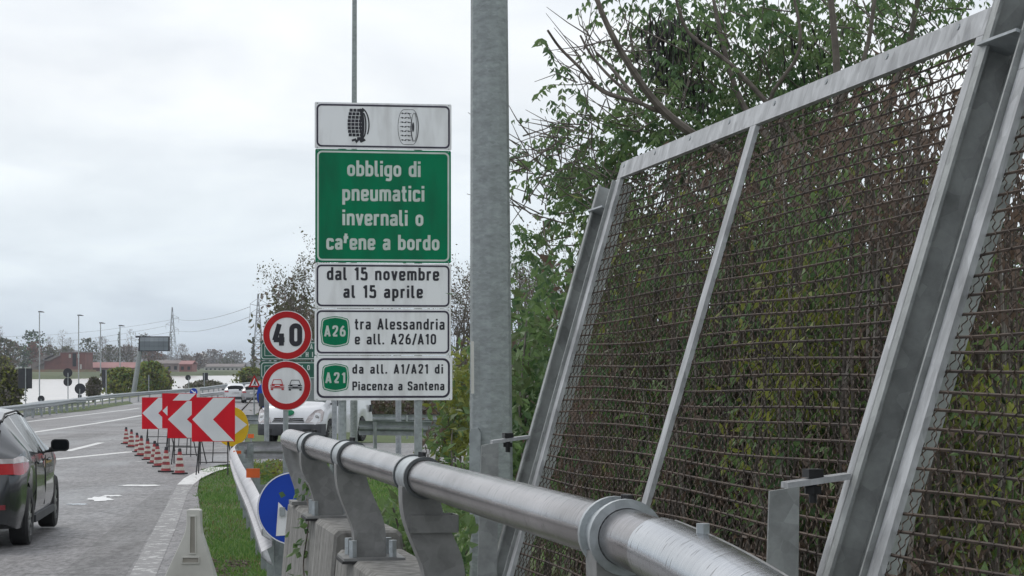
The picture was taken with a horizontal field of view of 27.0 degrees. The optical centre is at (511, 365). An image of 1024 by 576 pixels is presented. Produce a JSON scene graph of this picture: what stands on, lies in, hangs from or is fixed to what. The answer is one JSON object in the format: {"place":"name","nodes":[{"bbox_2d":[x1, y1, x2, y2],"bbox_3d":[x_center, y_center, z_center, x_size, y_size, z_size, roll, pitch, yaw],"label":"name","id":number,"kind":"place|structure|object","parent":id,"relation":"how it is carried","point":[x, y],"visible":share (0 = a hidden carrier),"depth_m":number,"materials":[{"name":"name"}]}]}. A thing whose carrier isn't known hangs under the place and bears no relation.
{"place":"outdoors","nodes":[
{"label":"outdoors","id":0,"kind":"place"},
{"bbox_2d":[32,370,95,371],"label":"wall","id":1,"kind":"structure","parent":0,"point":[63,370],"depth_m":800.00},
{"bbox_2d":[20,375,238,408],"bbox_3d":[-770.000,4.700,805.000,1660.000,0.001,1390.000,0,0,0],"label":"water","id":2,"kind":"structure","parent":0,"point":[54,389],"depth_m":473.71,"materials":[{"name":"liquid"}]},
{"bbox_2d":[0,381,468,575],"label":"road","id":3,"kind":"structure","parent":0,"point":[75,533],"depth_m":38.43,"materials":[{"name":"asphalt"}]},
{"bbox_2d":[0,408,68,544],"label":"parked car","id":4,"kind":"object","parent":3,"relation":"on","point":[29,491],"visible":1,"depth_m":22.93,"materials":[{"name":"grey paint"}]},
{"bbox_2d":[41,433,107,446],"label":"lane marking","id":5,"kind":"object","parent":3,"relation":"on","point":[73,438],"visible":0.47,"depth_m":70.52,"materials":[{"name":"paint"}]},
{"bbox_2d":[30,401,132,415],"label":"verge","id":6,"kind":"structure","parent":3,"relation":"on","point":[98,406],"depth_m":145.29,"materials":[{"name":"green plant"}]},
{"bbox_2d":[26,398,85,416],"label":"guardrail","id":7,"kind":"object","parent":6,"relation":"on","point":[82,400],"visible":0.38,"depth_m":129.59,"materials":[{"name":"metal"}]},
{"bbox_2d":[75,383,85,403],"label":"sign reverse","id":8,"kind":"object","parent":6,"relation":"on","point":[80,388],"visible":0.95,"depth_m":148.00,"materials":[{"name":"metal"}]},
{"bbox_2d":[34,415,141,431],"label":"lane marking","id":9,"kind":"object","parent":3,"relation":"on","point":[87,424],"visible":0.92,"depth_m":94.31,"materials":[{"name":"paint"}]},
{"bbox_2d":[56,452,128,459],"bbox_3d":[-10.230,2.206,52.280,0.300,0.059,6.059,0,0,7],"label":"lane marking","id":10,"kind":"object","parent":3,"relation":"on","point":[91,455],"visible":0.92,"depth_m":52.16,"materials":[{"name":"paint"}]},
{"bbox_2d":[86,496,113,500],"bbox_3d":[-6.221,2.007,32.135,0.411,0.014,1.426,0,0,-15],"label":"paint patch","id":11,"kind":"object","parent":3,"relation":"on","point":[102,498],"visible":1,"depth_m":32.16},
{"bbox_2d":[59,491,170,575],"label":"asphalt patch","id":12,"kind":"object","parent":3,"relation":"on","point":[115,549],"visible":1,"depth_m":22.87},
{"bbox_2d":[0,382,250,418],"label":"guardrail","id":13,"kind":"object","parent":3,"relation":"on","point":[32,406],"visible":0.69,"depth_m":147.15,"materials":[{"name":"metal"}]},
{"bbox_2d":[126,429,134,446],"bbox_3d":[-10.597,2.028,59.389,0.260,0.503,0.260,1,0,-1],"label":"traffic cone","id":14,"kind":"object","parent":3,"relation":"on","point":[131,443],"visible":0.99,"depth_m":59.33,"materials":[{"name":"plastic"}]},
{"bbox_2d":[134,435,144,455],"bbox_3d":[-9.023,1.955,51.907,0.260,0.503,0.260,2,0,11],"label":"traffic cone","id":15,"kind":"object","parent":3,"relation":"on","point":[140,451],"visible":0.98,"depth_m":51.85,"materials":[{"name":"plastic"}]},
{"bbox_2d":[142,438,150,459],"bbox_3d":[-8.383,1.927,49.098,0.260,0.503,0.260,0,0,-3],"label":"traffic cone","id":16,"kind":"object","parent":3,"relation":"on","point":[147,454],"visible":0.94,"depth_m":49.04,"materials":[{"name":"plastic"}]},
{"bbox_2d":[147,441,155,463],"bbox_3d":[-7.860,1.906,46.892,0.260,0.503,0.260,2,1,34],"label":"traffic cone","id":17,"kind":"object","parent":3,"relation":"on","point":[152,454],"visible":0.69,"depth_m":46.83,"materials":[{"name":"plastic"}]},
{"bbox_2d":[152,443,161,466],"bbox_3d":[-7.477,1.888,45.030,0.260,0.503,0.260,-3,1,-12],"label":"traffic cone","id":18,"kind":"object","parent":3,"relation":"on","point":[157,460],"visible":0.96,"depth_m":44.97,"materials":[{"name":"plastic"}]},
{"bbox_2d":[142,397,172,451],"bbox_3d":[-9.199,1.542,55.629,0.860,1.420,0.663,0,0,0],"label":"chevron board","id":19,"kind":"object","parent":3,"relation":"on","point":[151,412],"visible":0.53,"depth_m":55.50,"materials":[{"name":"metal"}]},
{"bbox_2d":[130,485,192,575],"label":"worn edge line","id":20,"kind":"object","parent":3,"relation":"on","point":[149,561],"visible":1,"depth_m":23.90,"materials":[{"name":"paint"}]},
{"bbox_2d":[158,447,173,471],"bbox_3d":[-6.849,1.860,42.234,0.260,0.503,0.260,1,1,28],"label":"traffic cone","id":21,"kind":"object","parent":3,"relation":"on","point":[165,467],"visible":1,"depth_m":42.18,"materials":[{"name":"plastic"}]},
{"bbox_2d":[162,393,196,456],"bbox_3d":[-8.031,1.444,51.629,0.830,1.537,0.664,0,0,0],"label":"chevron board","id":22,"kind":"object","parent":3,"relation":"on","point":[166,397],"visible":0.41,"depth_m":51.50,"materials":[{"name":"metal"}]},
{"bbox_2d":[172,448,187,473],"bbox_3d":[-6.419,1.850,41.212,0.260,0.503,0.260,0,0,14],"label":"traffic cone","id":23,"kind":"object","parent":3,"relation":"on","point":[179,468],"visible":1,"depth_m":41.16,"materials":[{"name":"plastic"}]},
{"bbox_2d":[167,401,206,463],"bbox_3d":[-7.080,1.466,46.629,0.860,1.397,0.663,0,0,0],"label":"chevron board","id":24,"kind":"object","parent":3,"relation":"on","point":[179,419],"visible":0.73,"depth_m":46.50,"materials":[{"name":"metal"}]},
{"bbox_2d":[165,509,216,575],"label":"plastic barrier post","id":25,"kind":"object","parent":3,"relation":"on","point":[192,556],"visible":1,"depth_m":13.97,"materials":[{"name":"plastic"}]},
{"bbox_2d":[177,467,225,484],"bbox_3d":[-5.935,2.093,40.745,0.469,0.078,8.012,0,0,-3],"label":"edge line","id":26,"kind":"object","parent":3,"relation":"on","point":[192,479],"visible":0.95,"depth_m":39.82,"materials":[{"name":"paint"}]},
{"bbox_2d":[222,384,246,401],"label":"distant car","id":27,"kind":"object","parent":3,"relation":"on","point":[231,390],"visible":0.45,"depth_m":169.94,"materials":[{"name":"white paint"}]},
{"bbox_2d":[239,384,259,402],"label":"distant car","id":28,"kind":"object","parent":3,"relation":"on","point":[246,392],"visible":0.55,"depth_m":165.90,"materials":[{"name":"silver metal"}]},
{"bbox_2d":[258,379,372,440],"bbox_3d":[-5.863,1.242,63.885,2.580,2.162,5.085,0,0,14],"label":"car","id":29,"kind":"object","parent":3,"relation":"on","point":[310,413],"visible":0.5,"depth_m":61.72,"materials":[{"name":"paint"}]},
{"bbox_2d":[246,414,448,438],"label":"guardrail","id":30,"kind":"object","parent":3,"relation":"on","point":[252,419],"visible":0.1,"depth_m":70.07,"materials":[{"name":"metal"}]},
{"bbox_2d":[16,347,454,366],"bbox_3d":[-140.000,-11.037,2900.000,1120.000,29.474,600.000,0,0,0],"label":"hills","id":31,"kind":"structure","parent":0,"point":[249,364],"depth_m":2649.11,"materials":[{"name":"plant"}]},
{"bbox_2d":[15,367,734,575],"bbox_3d":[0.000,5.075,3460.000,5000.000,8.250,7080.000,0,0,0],"label":"ground","id":32,"kind":"structure","parent":0,"point":[253,429],"depth_m":73.28,"materials":[{"name":"green plant"}]},
{"bbox_2d":[0,355,13,366],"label":"river bush","id":33,"kind":"object","parent":32,"relation":"on","point":[3,362],"visible":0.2,"depth_m":299.61,"materials":[{"name":"green plant"}]},
{"bbox_2d":[1,341,22,365],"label":"tree","id":34,"kind":"object","parent":32,"relation":"on","point":[15,350],"visible":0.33,"depth_m":879.89,"materials":[{"name":"green plant"}]},
{"bbox_2d":[0,337,25,366],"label":"tree","id":35,"kind":"object","parent":32,"relation":"on","point":[10,349],"visible":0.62,"depth_m":759.52,"materials":[{"name":"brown plant"}]},
{"bbox_2d":[0,364,27,406],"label":"river bush","id":36,"kind":"object","parent":32,"relation":"on","point":[11,393],"visible":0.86,"depth_m":149.42,"materials":[{"name":"green plant"}]},
{"bbox_2d":[13,345,33,367],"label":"tree","id":37,"kind":"object","parent":32,"relation":"on","point":[26,353],"visible":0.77,"depth_m":899.34,"materials":[{"name":"green plant"}]},
{"bbox_2d":[18,368,31,403],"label":"sign reverse","id":38,"kind":"object","parent":32,"relation":"on","point":[25,378],"visible":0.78,"depth_m":140.00,"materials":[{"name":"metal"}]},
{"bbox_2d":[16,329,46,358],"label":"tree","id":39,"kind":"object","parent":32,"relation":"on","point":[33,332],"visible":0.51,"depth_m":998.96,"materials":[{"name":"green plant"}]},
{"bbox_2d":[21,341,42,367],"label":"tree","id":40,"kind":"object","parent":32,"relation":"on","point":[35,350],"visible":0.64,"depth_m":959.27,"materials":[{"name":"brown plant"}]},
{"bbox_2d":[38,311,42,395],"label":"street lamp","id":41,"kind":"object","parent":32,"relation":"on","point":[39,351],"visible":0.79,"depth_m":186.96,"materials":[{"name":"metal"}]},
{"bbox_2d":[37,344,58,360],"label":"tree","id":42,"kind":"object","parent":32,"relation":"on","point":[49,350],"visible":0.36,"depth_m":1018.63,"materials":[{"name":"green plant"}]},
{"bbox_2d":[32,352,93,369],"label":"brick building","id":43,"kind":"structure","parent":32,"relation":"on","point":[63,360],"depth_m":860.00,"materials":[{"name":"red brick"}]},
{"bbox_2d":[63,368,71,385],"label":"sign reverse","id":44,"kind":"object","parent":32,"relation":"on","point":[67,372],"visible":0.94,"depth_m":165.00,"materials":[{"name":"metal"}]},
{"bbox_2d":[77,315,83,394],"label":"street lamp","id":45,"kind":"object","parent":32,"relation":"on","point":[78,347],"visible":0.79,"depth_m":209.95,"materials":[{"name":"metal"}]},
{"bbox_2d":[79,337,99,361],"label":"tree","id":46,"kind":"object","parent":32,"relation":"on","point":[87,340],"visible":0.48,"depth_m":979.97,"materials":[{"name":"green plant"}]},
{"bbox_2d":[84,376,101,401],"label":"river bush","id":47,"kind":"object","parent":32,"relation":"on","point":[93,385],"visible":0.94,"depth_m":214.60,"materials":[{"name":"green plant"}]},
{"bbox_2d":[92,336,113,361],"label":"tree","id":48,"kind":"object","parent":32,"relation":"on","point":[102,338],"visible":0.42,"depth_m":1079.85,"materials":[{"name":"green plant"}]},
{"bbox_2d":[102,370,106,394],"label":"sign reverse","id":49,"kind":"object","parent":32,"relation":"on","point":[104,378],"visible":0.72,"depth_m":225.00,"materials":[{"name":"metal"}]},
{"bbox_2d":[96,344,118,361],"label":"tree","id":50,"kind":"object","parent":32,"relation":"on","point":[109,350],"visible":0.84,"depth_m":959.14,"materials":[{"name":"green plant"}]},
{"bbox_2d":[93,362,135,370],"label":"long shed","id":51,"kind":"structure","parent":32,"relation":"on","point":[104,366],"depth_m":882.09,"materials":[{"name":"red brick"}]},
{"bbox_2d":[119,325,123,366],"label":"street lamp","id":52,"kind":"object","parent":32,"relation":"on","point":[120,345],"visible":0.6,"depth_m":267.99,"materials":[{"name":"metal"}]},
{"bbox_2d":[100,366,147,394],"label":"river bush","id":53,"kind":"object","parent":32,"relation":"on","point":[119,379],"visible":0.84,"depth_m":234.97,"materials":[{"name":"green plant"}]},
{"bbox_2d":[116,344,136,361],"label":"tree","id":54,"kind":"object","parent":32,"relation":"on","point":[127,351],"visible":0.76,"depth_m":999.77,"materials":[{"name":"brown plant"}]},
{"bbox_2d":[131,336,169,391],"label":"message board","id":55,"kind":"object","parent":32,"relation":"on","point":[154,343],"visible":0.95,"depth_m":224.97,"materials":[{"name":"metal"}]},
{"bbox_2d":[133,360,172,391],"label":"river bush","id":56,"kind":"object","parent":32,"relation":"on","point":[155,371],"visible":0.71,"depth_m":249.08,"materials":[{"name":"green plant"}]},
{"bbox_2d":[141,351,166,360],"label":"tree","id":57,"kind":"object","parent":32,"relation":"on","point":[149,357],"visible":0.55,"depth_m":938.82,"materials":[{"name":"brown plant"}]},
{"bbox_2d":[154,360,181,371],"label":"long shed","id":58,"kind":"structure","parent":32,"relation":"on","point":[173,365],"depth_m":920.00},
{"bbox_2d":[162,370,176,389],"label":"river bush","id":59,"kind":"object","parent":32,"relation":"on","point":[169,376],"visible":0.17,"depth_m":254.64,"materials":[{"name":"green plant"}]},
{"bbox_2d":[166,307,178,359],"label":"electricity pylon","id":60,"kind":"object","parent":32,"relation":"on","point":[173,333],"visible":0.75,"depth_m":1349.63,"materials":[{"name":"metal"}]},
{"bbox_2d":[172,344,191,360],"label":"tree","id":61,"kind":"object","parent":32,"relation":"on","point":[181,348],"visible":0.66,"depth_m":999.44,"materials":[{"name":"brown plant"}]},
{"bbox_2d":[179,361,197,371],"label":"long shed","id":62,"kind":"structure","parent":32,"relation":"on","point":[187,366],"depth_m":900.00,"materials":[{"name":"red brick"}]},
{"bbox_2d":[190,352,208,369],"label":"tree","id":63,"kind":"object","parent":32,"relation":"on","point":[198,357],"visible":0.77,"depth_m":1098.93,"materials":[{"name":"grey plant"}]},
{"bbox_2d":[178,379,226,387],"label":"river bush","id":64,"kind":"object","parent":32,"relation":"on","point":[200,383],"visible":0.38,"depth_m":268.94,"materials":[{"name":"green plant"}]},
{"bbox_2d":[200,391,223,396],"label":"guardrail","id":65,"kind":"object","parent":32,"relation":"on","point":[217,393],"visible":0.34,"depth_m":171.15,"materials":[{"name":"metal"}]},
{"bbox_2d":[192,397,234,474],"bbox_3d":[-5.740,1.363,41.129,0.830,1.496,0.663,0,0,0],"label":"chevron board","id":66,"kind":"object","parent":32,"relation":"on","point":[213,419],"visible":0.91,"depth_m":41.00,"materials":[{"name":"metal"}]},
{"bbox_2d":[202,349,224,363],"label":"tree","id":67,"kind":"object","parent":32,"relation":"on","point":[213,359],"visible":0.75,"depth_m":1498.77,"materials":[{"name":"grey plant"}]},
{"bbox_2d":[204,364,246,369],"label":"long shed","id":68,"kind":"structure","parent":32,"relation":"on","point":[224,366],"depth_m":1150.00,"materials":[{"name":"grey"}]},
{"bbox_2d":[216,357,234,363],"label":"tree","id":69,"kind":"object","parent":32,"relation":"on","point":[227,360],"visible":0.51,"depth_m":1298.29,"materials":[{"name":"grey plant"}]},
{"bbox_2d":[212,558,251,575],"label":"gravel","id":70,"kind":"structure","parent":32,"relation":"on","point":[225,568],"depth_m":20.08,"materials":[{"name":"gravel"}]},
{"bbox_2d":[224,350,245,363],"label":"tree","id":71,"kind":"object","parent":32,"relation":"on","point":[236,358],"visible":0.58,"depth_m":1597.86,"materials":[{"name":"grey plant"}]},
{"bbox_2d":[222,407,248,447],"bbox_3d":[-5.728,1.488,43.663,0.687,1.276,0.134,0,0,0],"label":"yellow arrow disc","id":72,"kind":"object","parent":32,"relation":"on","point":[241,426],"visible":0.39,"depth_m":43.60,"materials":[{"name":"metal"}]},
{"bbox_2d":[229,366,261,382],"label":"river bush","id":73,"kind":"object","parent":32,"relation":"on","point":[243,373],"visible":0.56,"depth_m":289.12,"materials":[{"name":"green plant"}]},
{"bbox_2d":[249,337,257,366],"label":"tree","id":74,"kind":"object","parent":32,"relation":"on","point":[253,349],"visible":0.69,"depth_m":599.83,"materials":[{"name":"green plant"}]},
{"bbox_2d":[249,375,259,414],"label":"roadworks triangle","id":75,"kind":"object","parent":32,"relation":"on","point":[254,383],"visible":0.97,"depth_m":95.00,"materials":[{"name":"red"}]},
{"bbox_2d":[226,459,288,480],"bbox_3d":[-4.377,1.808,39.959,1.813,0.749,3.300,0,0,-11],"label":"weed tuft","id":76,"kind":"object","parent":32,"relation":"on","point":[268,467],"visible":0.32,"depth_m":39.12,"materials":[{"name":"green plant"}]},
{"bbox_2d":[249,294,266,368],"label":"electricity pylon","id":77,"kind":"object","parent":32,"relation":"on","point":[256,309],"visible":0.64,"depth_m":699.94,"materials":[{"name":"metal"}]},
{"bbox_2d":[257,472,295,543],"bbox_3d":[-1.493,1.336,14.648,0.504,1.215,0.165,0,0,0],"label":"blue disc sign","id":78,"kind":"object","parent":32,"relation":"on","point":[272,506],"visible":0.35,"depth_m":14.60,"materials":[{"name":"metal"}]},
{"bbox_2d":[230,434,333,575],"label":"guardrail","id":79,"kind":"object","parent":32,"relation":"on","point":[245,472],"visible":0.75,"depth_m":22.57,"materials":[{"name":"metal"}]},
{"bbox_2d":[262,311,311,472],"bbox_3d":[-2.820,0.713,26.733,0.627,2.795,0.080,0,0,0],"label":"disc road sign","id":80,"kind":"object","parent":32,"relation":"on","point":[286,382],"visible":0.99,"depth_m":26.70,"materials":[{"name":"metal"}]},
{"bbox_2d":[253,227,337,360],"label":"autumn tree","id":81,"kind":"object","parent":32,"relation":"on","point":[301,302],"visible":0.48,"depth_m":89.21,"materials":[{"name":"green plant"}]},
{"bbox_2d":[260,341,337,440],"bbox_3d":[-5.742,0.907,58.107,2.204,3.120,0.226,0,0,0],"label":"direction sign","id":82,"kind":"object","parent":32,"relation":"on","point":[266,355],"visible":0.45,"depth_m":58.00,"materials":[{"name":"metal"}]},
{"bbox_2d":[241,274,387,414],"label":"dry hedge","id":83,"kind":"object","parent":32,"relation":"on","point":[255,358],"visible":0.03,"depth_m":99.96,"materials":[{"name":"grey plant"}]},
{"bbox_2d":[281,504,402,575],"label":"barrier block","id":84,"kind":"structure","parent":32,"relation":"on","point":[325,544],"depth_m":10.81,"materials":[{"name":"concrete"}]},
{"bbox_2d":[279,478,310,575],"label":"ivy plant","id":85,"kind":"object","parent":84,"relation":"on","point":[304,525],"visible":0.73,"depth_m":11.22,"materials":[{"name":"green plant"}]},
{"bbox_2d":[350,0,357,441],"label":"lamp post","id":86,"kind":"object","parent":32,"relation":"on","point":[353,418],"visible":0.24,"depth_m":45.95,"materials":[{"name":"metal"}]},
{"bbox_2d":[335,549,420,575],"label":"barrier block","id":87,"kind":"structure","parent":32,"relation":"on","point":[408,565],"depth_m":9.09,"materials":[{"name":"concrete"}]},
{"bbox_2d":[280,429,787,575],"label":"bridge handrail","id":88,"kind":"object","parent":87,"relation":"on","point":[624,535],"visible":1,"depth_m":6.10,"materials":[{"name":"metal"}]},
{"bbox_2d":[477,0,1023,575],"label":"leaning fence","id":89,"kind":"object","parent":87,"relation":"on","point":[967,208],"visible":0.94,"depth_m":4.33,"materials":[{"name":"metal"}]},
{"bbox_2d":[314,102,451,454],"bbox_3d":[-2.422,-1.311,40.094,2.597,7.207,0.206,0,0,-9],"label":"stacked road sign","id":90,"kind":"object","parent":32,"relation":"on","point":[383,224],"visible":1,"depth_m":40.00,"materials":[{"name":"metal"}]},
{"bbox_2d":[396,355,400,453],"bbox_3d":[-2.769,0.904,52.000,0.150,3.005,0.150,0,0,0],"label":"steel pole","id":91,"kind":"object","parent":32,"relation":"on","point":[398,418],"visible":0.16,"depth_m":51.94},
{"bbox_2d":[379,488,478,575],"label":"creeping shrub","id":92,"kind":"object","parent":32,"relation":"on","point":[391,517],"visible":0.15,"depth_m":13.33,"materials":[{"name":"green plant"}]},
{"bbox_2d":[358,421,513,448],"bbox_3d":[-1.446,1.683,46.916,3.861,0.943,0.381,0,0,-7],"label":"guardrail","id":93,"kind":"object","parent":32,"relation":"on","point":[392,428],"visible":0.41,"depth_m":46.80,"materials":[{"name":"metal"}]},
{"bbox_2d":[413,336,469,468],"bbox_3d":[-1.053,0.770,43.860,2.005,2.838,3.376,0,0,0],"label":"yellow shrub","id":94,"kind":"object","parent":32,"relation":"on","point":[448,434],"visible":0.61,"depth_m":43.26,"materials":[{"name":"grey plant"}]},
{"bbox_2d":[371,329,535,414],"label":"dry hedge","id":95,"kind":"object","parent":32,"relation":"on","point":[381,407],"visible":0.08,"depth_m":81.90,"materials":[{"name":"green plant"}]},
{"bbox_2d":[429,244,511,373],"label":"autumn tree","id":96,"kind":"object","parent":32,"relation":"on","point":[463,321],"visible":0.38,"depth_m":84.31,"materials":[{"name":"green plant"}]},
{"bbox_2d":[469,0,512,575],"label":"tall pole","id":97,"kind":"object","parent":32,"relation":"on","point":[490,354],"visible":0.89,"depth_m":14.19,"materials":[{"name":"metal"}]},
{"bbox_2d":[462,223,566,397],"bbox_3d":[0.585,-0.905,60.526,3.936,6.981,4.070,0,0,0],"label":"autumn tree","id":98,"kind":"object","parent":32,"relation":"on","point":[520,275],"visible":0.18,"depth_m":59.81,"materials":[{"name":"green plant"}]},
{"bbox_2d":[442,259,609,575],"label":"leafy shrub","id":99,"kind":"object","parent":32,"relation":"on","point":[523,408],"visible":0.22,"depth_m":16.12,"materials":[{"name":"green plant"}]},
{"bbox_2d":[511,197,649,369],"bbox_3d":[1.391,-0.738,44.738,3.459,6.354,4.017,0,0,39],"label":"autumn tree","id":100,"kind":"object","parent":32,"relation":"on","point":[552,270],"visible":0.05,"depth_m":44.76,"materials":[{"name":"green plant"}]},
{"bbox_2d":[446,166,726,560],"bbox_3d":[1.232,0.011,19.058,3.558,3.797,5.008,0,0,0],"label":"hedge bush","id":101,"kind":"object","parent":32,"relation":"on","point":[544,257],"depth_m":17.98,"materials":[{"name":"green plant"}]},
{"bbox_2d":[192,462,1023,575],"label":"grass","id":102,"kind":"structure","parent":32,"relation":"on","point":[234,545],"depth_m":26.73,"materials":[{"name":"plant"}]},
{"bbox_2d":[515,181,730,575],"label":"thicket bush","id":103,"kind":"object","parent":32,"relation":"on","point":[568,277],"visible":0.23,"depth_m":9.61,"materials":[{"name":"green plant"}]},
{"bbox_2d":[591,135,860,574],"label":"thicket bush","id":104,"kind":"object","parent":32,"relation":"on","point":[717,416],"visible":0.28,"depth_m":8.79,"materials":[{"name":"green plant"}]},
{"bbox_2d":[468,0,990,314],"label":"pinnate leaf tree","id":105,"kind":"object","parent":32,"relation":"on","point":[692,47],"visible":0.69,"depth_m":15.83,"materials":[{"name":"green plant"}]},
{"bbox_2d":[685,79,948,575],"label":"thicket bush","id":106,"kind":"object","parent":32,"relation":"on","point":[813,445],"visible":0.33,"depth_m":8.09,"materials":[{"name":"green plant"}]},
{"bbox_2d":[651,131,1023,573],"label":"hedge bush","id":107,"kind":"object","parent":32,"relation":"on","point":[875,162],"visible":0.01,"depth_m":17.01,"materials":[{"name":"green plant"}]},
{"bbox_2d":[794,48,1023,575],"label":"thicket bush","id":108,"kind":"object","parent":32,"relation":"on","point":[995,552],"visible":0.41,"depth_m":7.04,"materials":[{"name":"green plant"}]},
{"bbox_2d":[0,0,1023,361],"label":"sky","id":109,"kind":"structure","parent":0,"point":[154,154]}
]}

